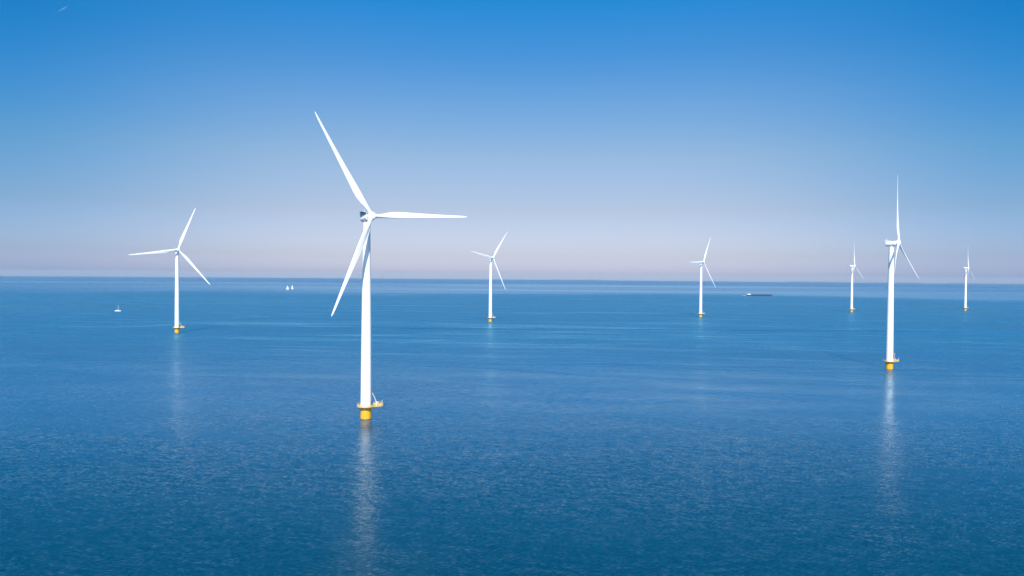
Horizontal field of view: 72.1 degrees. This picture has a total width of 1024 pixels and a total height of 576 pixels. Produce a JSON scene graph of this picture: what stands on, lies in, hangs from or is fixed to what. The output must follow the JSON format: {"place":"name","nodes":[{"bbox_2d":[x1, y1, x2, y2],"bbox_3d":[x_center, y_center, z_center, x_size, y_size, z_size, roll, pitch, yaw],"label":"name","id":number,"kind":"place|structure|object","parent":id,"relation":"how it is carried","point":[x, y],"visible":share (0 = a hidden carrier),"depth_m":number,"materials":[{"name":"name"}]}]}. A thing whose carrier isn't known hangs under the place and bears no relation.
{"place":"outdoors","nodes":[
{"label":"outdoors","id":0,"kind":"place"},
{"bbox_2d":[0,276,1023,575],"bbox_3d":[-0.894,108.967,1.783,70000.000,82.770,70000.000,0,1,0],"label":"water","id":1,"kind":"structure","parent":0,"point":[604,428],"depth_m":311.48,"materials":[{"name":"blue liquid"}]},
{"bbox_2d":[129,208,208,332],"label":"wind turbine","id":2,"kind":"object","parent":1,"relation":"in","point":[177,322],"visible":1,"depth_m":802.88,"materials":[{"name":"metal"}]},
{"bbox_2d":[315,112,465,419],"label":"wind turbine","id":3,"kind":"object","parent":1,"relation":"in","point":[365,406],"visible":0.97,"depth_m":329.21,"materials":[{"name":"white paint"}]},
{"bbox_2d":[472,233,506,321],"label":"wind turbine","id":4,"kind":"object","parent":1,"relation":"in","point":[490,317],"visible":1,"depth_m":1043.47,"materials":[{"name":"metal"}]},
{"bbox_2d":[694,237,713,316],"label":"wind turbine","id":5,"kind":"object","parent":1,"relation":"in","point":[700,313],"visible":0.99,"depth_m":1213.33,"materials":[{"name":"metal"}]},
{"bbox_2d":[746,294,772,295],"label":"cargo barge","id":6,"kind":"object","parent":1,"relation":"on","point":[758,295],"visible":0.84,"depth_m":2775.58,"materials":[{"name":"grey metal"}]},
{"bbox_2d":[850,251,861,311],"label":"wind turbine","id":7,"kind":"object","parent":1,"relation":"in","point":[851,294],"visible":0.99,"depth_m":1448.46,"materials":[{"name":"metal"}]},
{"bbox_2d":[883,182,918,369],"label":"wind turbine","id":8,"kind":"object","parent":1,"relation":"in","point":[889,361],"visible":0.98,"depth_m":529.02,"materials":[{"name":"metal"}]},
{"bbox_2d":[964,260,973,310],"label":"wind turbine","id":9,"kind":"object","parent":1,"relation":"in","point":[965,296],"visible":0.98,"depth_m":1564.36,"materials":[{"name":"metal"}]},
{"bbox_2d":[0,0,1023,283],"label":"sky","id":10,"kind":"structure","parent":0,"point":[606,139],"materials":[{"name":"blue"}]},
{"bbox_2d":[836,282,991,283],"bbox_3d":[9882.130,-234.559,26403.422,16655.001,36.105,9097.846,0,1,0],"label":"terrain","id":11,"kind":"structure","parent":0,"point":[947,283],"depth_m":24133.85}
]}

